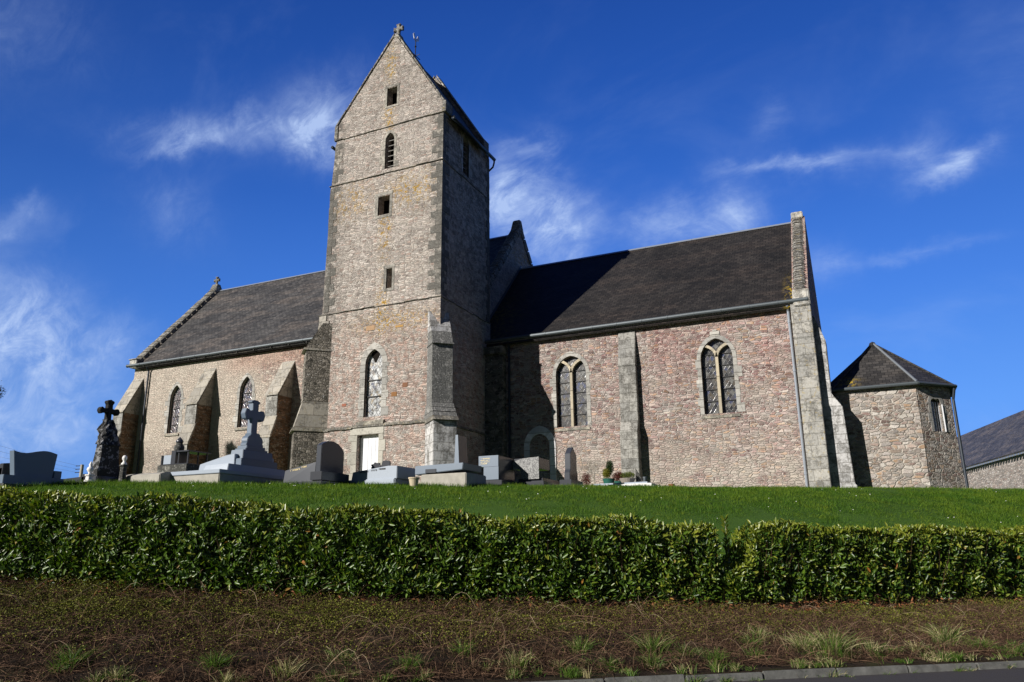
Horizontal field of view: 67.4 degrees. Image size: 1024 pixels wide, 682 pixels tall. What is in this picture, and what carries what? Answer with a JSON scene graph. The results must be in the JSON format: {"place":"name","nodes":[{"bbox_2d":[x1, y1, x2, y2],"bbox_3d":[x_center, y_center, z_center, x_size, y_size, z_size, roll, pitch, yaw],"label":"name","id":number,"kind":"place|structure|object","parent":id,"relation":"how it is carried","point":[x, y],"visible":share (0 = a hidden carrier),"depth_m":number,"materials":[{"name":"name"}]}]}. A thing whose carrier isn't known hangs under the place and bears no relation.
{"place":"outdoors","nodes":[
{"label":"outdoors","id":0,"kind":"place"},
{"bbox_2d":[0,484,1023,681],"bbox_3d":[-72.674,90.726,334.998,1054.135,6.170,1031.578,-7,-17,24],"label":"ground","id":1,"kind":"structure","parent":0,"point":[735,522],"depth_m":10.46,"materials":[{"name":"green plant"}]},
{"bbox_2d":[0,463,9,474],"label":"tomb","id":2,"kind":"object","parent":1,"relation":"on","point":[4,468],"visible":0.2,"depth_m":19.72,"materials":[{"name":"stone"}]},
{"bbox_2d":[0,450,63,488],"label":"tomb","id":3,"kind":"object","parent":1,"relation":"on","point":[37,467],"visible":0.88,"depth_m":17.47,"materials":[{"name":"grey stone"}]},
{"bbox_2d":[64,474,85,481],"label":"tomb","id":4,"kind":"object","parent":1,"relation":"on","point":[83,477],"visible":0.1,"depth_m":23.49,"materials":[{"name":"stone"}]},
{"bbox_2d":[75,464,83,476],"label":"utility pole","id":5,"kind":"object","parent":1,"relation":"on","point":[81,469],"visible":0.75,"depth_m":58.59,"materials":[{"name":"metal"}]},
{"bbox_2d":[75,400,120,482],"bbox_3d":[-10.693,2.817,19.729,1.550,2.783,1.658,-7,-17,24],"label":"grave monument","id":6,"kind":"object","parent":1,"relation":"on","point":[105,463],"visible":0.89,"depth_m":20.06,"materials":[{"name":"stone"}]},
{"bbox_2d":[84,461,93,481],"bbox_3d":[-10.511,3.270,19.124,0.212,0.550,0.212,-1,-15,2],"label":"grave ornament","id":7,"kind":"object","parent":6,"relation":"on","point":[89,475],"visible":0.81,"depth_m":19.07,"materials":[{"name":"white stone"}]},
{"bbox_2d":[118,455,127,481],"bbox_3d":[-10.018,3.333,19.796,0.212,0.770,0.212,-1,-15,2],"label":"grave ornament","id":8,"kind":"object","parent":1,"relation":"on","point":[123,469],"visible":0.65,"depth_m":19.75,"materials":[{"name":"stone"}]},
{"bbox_2d":[126,472,171,482],"bbox_3d":[-9.342,3.840,20.067,1.690,0.760,1.220,-7,-17,24],"label":"tomb","id":9,"kind":"object","parent":1,"relation":"on","point":[163,476],"visible":0.29,"depth_m":19.58,"materials":[{"name":"white stone"}]},
{"bbox_2d":[157,450,210,472],"bbox_3d":[-9.608,3.984,22.618,1.160,1.420,1.100,-7,-17,24],"label":"tomb","id":10,"kind":"object","parent":1,"relation":"on","point":[176,461],"visible":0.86,"depth_m":22.34,"materials":[{"name":"stone"}]},
{"bbox_2d":[174,437,184,450],"bbox_3d":[-9.936,3.307,22.897,0.298,0.880,0.298,-7,-17,24],"label":"urn","id":11,"kind":"object","parent":10,"relation":"on","point":[179,446],"visible":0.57,"depth_m":22.87,"materials":[{"name":"stone"}]},
{"bbox_2d":[170,400,284,483],"bbox_3d":[-7.499,3.007,20.828,1.880,2.730,2.870,-7,-17,24],"label":"tomb","id":12,"kind":"object","parent":1,"relation":"on","point":[250,459],"visible":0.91,"depth_m":20.25,"materials":[{"name":"grey stone"}]},
{"bbox_2d":[283,441,348,485],"bbox_3d":[-5.228,3.487,20.430,1.550,1.550,1.400,-7,-17,24],"label":"tomb","id":13,"kind":"object","parent":1,"relation":"on","point":[326,467],"visible":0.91,"depth_m":20.01,"materials":[{"name":"stone"}]},
{"bbox_2d":[0,484,725,608],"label":"hedge","id":14,"kind":"object","parent":1,"relation":"on","point":[91,537],"visible":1,"depth_m":11.64,"materials":[{"name":"green plant"}]},
{"bbox_2d":[348,466,414,485],"bbox_3d":[-3.640,3.905,20.786,1.950,0.900,1.150,-7,-17,24],"label":"tomb","id":15,"kind":"object","parent":1,"relation":"on","point":[394,474],"visible":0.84,"depth_m":20.32,"materials":[{"name":"grey stone"}]},
{"bbox_2d":[371,462,380,468],"bbox_3d":[-3.656,3.393,20.770,0.318,0.219,0.130,-7,-17,24],"label":"memorial plaque","id":16,"kind":"object","parent":15,"relation":"on","point":[376,465],"visible":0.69,"depth_m":20.75,"materials":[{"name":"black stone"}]},
{"bbox_2d":[381,460,390,466],"bbox_3d":[-3.390,3.324,20.661,0.299,0.230,0.130,-7,-17,24],"label":"memorial plaque","id":17,"kind":"object","parent":15,"relation":"on","point":[386,463],"visible":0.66,"depth_m":20.63,"materials":[{"name":"black stone"}]},
{"bbox_2d":[408,477,419,485],"bbox_3d":[-2.508,3.606,19.613,0.289,0.235,0.289,-7,-17,24],"label":"flower pot","id":18,"kind":"object","parent":1,"relation":"on","point":[414,481],"visible":0.9,"depth_m":19.52,"materials":[{"name":"beige ceramic"}]},
{"bbox_2d":[415,435,485,486],"bbox_3d":[-1.640,3.434,20.614,1.530,1.680,1.195,-7,-17,24],"label":"tomb","id":19,"kind":"object","parent":1,"relation":"on","point":[461,470],"visible":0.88,"depth_m":20.16,"materials":[{"name":"grey stone"}]},
{"bbox_2d":[479,455,515,484],"bbox_3d":[-1.099,4.186,23.145,2.400,1.340,1.350,-7,-17,24],"label":"tomb","id":20,"kind":"object","parent":1,"relation":"on","point":[498,469],"visible":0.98,"depth_m":22.46,"materials":[{"name":"black stone"}]},
{"bbox_2d":[0,571,1020,619],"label":"dead leaves","id":21,"kind":"object","parent":1,"relation":"on","point":[791,602],"visible":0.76,"depth_m":12.14,"materials":[{"name":"brown plant"}]},
{"bbox_2d":[0,565,1023,678],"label":"ground cover","id":22,"kind":"object","parent":1,"relation":"on","point":[88,599],"visible":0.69,"depth_m":10.79,"materials":[{"name":"green plant"}]},
{"bbox_2d":[0,582,1023,681],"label":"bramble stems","id":23,"kind":"object","parent":1,"relation":"on","point":[515,629],"visible":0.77,"depth_m":10.44,"materials":[{"name":"brown plant"}]},
{"bbox_2d":[0,569,1023,681],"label":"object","id":24,"kind":"object","parent":1,"relation":"on","point":[737,642],"visible":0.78,"depth_m":10.22,"materials":[{"name":"brown soil"}]},
{"bbox_2d":[0,598,1023,681],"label":"verge grass","id":25,"kind":"structure","parent":1,"relation":"on","point":[570,673],"depth_m":9.61,"materials":[{"name":"plant"}]},
{"bbox_2d":[6,478,1022,494],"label":"long grass","id":26,"kind":"structure","parent":1,"relation":"on","point":[256,483],"depth_m":19.89,"materials":[{"name":"green plant"}]},
{"bbox_2d":[513,457,559,485],"bbox_3d":[0.047,4.376,23.812,2.700,1.300,1.630,-7,-17,24],"label":"tomb","id":27,"kind":"object","parent":1,"relation":"on","point":[530,468],"visible":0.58,"depth_m":22.94,"materials":[{"name":"stone"}]},
{"bbox_2d":[113,23,968,488],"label":"church","id":28,"kind":"structure","parent":1,"relation":"on","point":[423,319],"depth_m":32.49,"materials":[{"name":"grey stone"}]},
{"bbox_2d":[164,381,184,436],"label":"window","id":29,"kind":"structure","parent":28,"relation":"in","point":[177,405],"depth_m":42.11,"materials":[{"name":"stone"}]},
{"bbox_2d":[233,373,254,430],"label":"window","id":30,"kind":"structure","parent":28,"relation":"in","point":[248,391],"depth_m":40.17,"materials":[{"name":"stone"}]},
{"bbox_2d":[359,434,378,470],"bbox_3d":[-5.676,5.174,30.697,1.060,2.870,0.110,-7,-17,24],"label":"door","id":31,"kind":"structure","parent":28,"relation":"in","point":[369,443],"depth_m":30.93,"materials":[{"name":"grey wood"}]},
{"bbox_2d":[355,342,388,425],"bbox_3d":[-5.612,1.742,31.551,1.482,3.460,0.480,-7,-17,24],"label":"window","id":32,"kind":"structure","parent":28,"relation":"in","point":[377,377],"depth_m":31.54,"materials":[{"name":"stone"}]},
{"bbox_2d":[375,190,392,218],"bbox_3d":[-5.510,-5.889,33.738,0.952,1.200,0.500,-7,-17,24],"label":"window","id":33,"kind":"structure","parent":28,"relation":"in","point":[387,204],"depth_m":33.64,"materials":[{"name":"stone"}]},
{"bbox_2d":[383,264,394,290],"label":"window","id":34,"kind":"structure","parent":28,"relation":"in","point":[392,265],"depth_m":32.48,"materials":[{"name":"stone"}]},
{"bbox_2d":[379,130,399,169],"bbox_3d":[-5.335,-8.478,34.357,1.079,1.930,0.495,-7,-17,24],"label":"window","id":35,"kind":"structure","parent":28,"relation":"in","point":[394,148],"depth_m":34.22,"materials":[{"name":"stone"}]},
{"bbox_2d":[385,83,399,108],"bbox_3d":[-5.346,-11.064,35.047,0.804,1.140,0.500,-7,-17,24],"label":"window","id":36,"kind":"structure","parent":28,"relation":"in","point":[396,95],"depth_m":34.93,"materials":[{"name":"stone"}]},
{"bbox_2d":[460,133,471,179],"bbox_3d":[-2.303,-8.456,35.035,0.495,2.183,1.167,-7,-17,24],"label":"window","id":37,"kind":"structure","parent":28,"relation":"in","point":[469,162],"depth_m":35.04,"materials":[{"name":"stone"}]},
{"bbox_2d":[524,426,556,480],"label":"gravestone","id":38,"kind":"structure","parent":28,"relation":"in","point":[546,432],"depth_m":32.35,"materials":[{"name":"stone"}]},
{"bbox_2d":[550,351,591,431],"bbox_3d":[2.536,2.123,32.565,1.881,3.398,0.335,-7,-17,24],"label":"window","id":39,"kind":"structure","parent":28,"relation":"in","point":[574,385],"depth_m":32.56,"materials":[{"name":"stone"}]},
{"bbox_2d":[695,334,745,418],"bbox_3d":[8.135,1.356,30.095,1.775,3.358,0.335,-7,-17,24],"label":"window","id":40,"kind":"structure","parent":28,"relation":"in","point":[722,393],"depth_m":30.10,"materials":[{"name":"stone"}]},
{"bbox_2d":[926,395,950,431],"bbox_3d":[15.470,2.648,28.012,0.970,1.373,0.230,5,-16,-20],"label":"window","id":41,"kind":"structure","parent":28,"relation":"in","point":[934,414],"depth_m":28.01,"materials":[{"name":"stone"}]},
{"bbox_2d":[559,447,582,485],"bbox_3d":[1.771,3.986,22.995,0.380,1.592,1.000,-7,-17,24],"label":"grave stele","id":42,"kind":"object","parent":1,"relation":"on","point":[570,475],"visible":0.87,"depth_m":22.86,"materials":[{"name":"stone"}]},
{"bbox_2d":[581,473,590,484],"bbox_3d":[2.396,4.550,24.884,0.349,0.579,0.323,-7,-17,24],"label":"shrub","id":43,"kind":"object","parent":1,"relation":"on","point":[584,478],"visible":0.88,"depth_m":24.86,"materials":[{"name":"red plant"}]},
{"bbox_2d":[596,482,660,485],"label":"tomb","id":44,"kind":"object","parent":1,"relation":"on","point":[632,483],"visible":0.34,"depth_m":23.86,"materials":[{"name":"white stone"}]},
{"bbox_2d":[581,457,603,483],"bbox_3d":[2.564,4.235,24.842,0.749,1.034,1.328,-1,-15,1],"label":"shrub","id":45,"kind":"object","parent":44,"relation":"on","point":[594,469],"visible":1,"depth_m":24.74,"materials":[{"name":"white plant"}]},
{"bbox_2d":[603,460,614,482],"bbox_3d":[3.084,4.215,24.643,0.423,0.786,0.398,-7,-17,24],"label":"flower pot","id":46,"kind":"object","parent":44,"relation":"on","point":[608,471],"visible":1,"depth_m":24.60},
{"bbox_2d":[612,471,622,482],"bbox_3d":[3.406,4.364,24.506,0.449,0.420,0.331,-7,-17,24],"label":"flower pot","id":47,"kind":"object","parent":44,"relation":"on","point":[617,476],"visible":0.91,"depth_m":24.45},
{"bbox_2d":[620,472,635,482],"bbox_3d":[3.656,4.331,24.340,0.518,0.393,0.518,-7,-17,24],"label":"flower pot","id":48,"kind":"object","parent":44,"relation":"on","point":[627,475],"visible":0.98,"depth_m":24.22,"materials":[{"name":"grey stone"}]},
{"bbox_2d":[635,469,642,481],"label":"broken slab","id":49,"kind":"structure","parent":44,"relation":"on","point":[639,478],"depth_m":24.45,"materials":[{"name":"stone"}]},
{"bbox_2d":[719,515,732,577],"bbox_3d":[3.643,3.646,12.983,0.180,1.417,0.184,-7,-17,24],"label":"laurel shoot","id":50,"kind":"object","parent":1,"relation":"on","point":[727,547],"visible":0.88,"depth_m":13.05,"materials":[{"name":"green plant"}]},
{"bbox_2d":[533,660,1023,681],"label":"kerb","id":51,"kind":"structure","parent":1,"relation":"on","point":[809,673],"depth_m":9.40,"materials":[{"name":"concrete"}]},
{"bbox_2d":[703,517,1023,608],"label":"hedge","id":52,"kind":"object","parent":1,"relation":"on","point":[960,562],"visible":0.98,"depth_m":13.41,"materials":[{"name":"green plant"}]},
{"bbox_2d":[957,410,1023,488],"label":"barn","id":53,"kind":"structure","parent":1,"relation":"on","point":[993,452],"depth_m":66.04,"materials":[{"name":"stone"}]},
{"bbox_2d":[0,0,1023,478],"label":"sky","id":54,"kind":"structure","parent":0,"point":[152,152],"materials":[{"name":"blue"}]},
{"bbox_2d":[4,479,1023,601],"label":"grass","id":55,"kind":"structure","parent":0,"point":[560,493],"depth_m":18.69,"materials":[{"name":"green plant"}]},
{"bbox_2d":[734,668,1023,681],"bbox_3d":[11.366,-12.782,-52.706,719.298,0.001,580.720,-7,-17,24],"label":"road","id":56,"kind":"structure","parent":0,"point":[1003,675],"depth_m":9.29,"materials":[{"name":"grey asphalt"}]}
]}

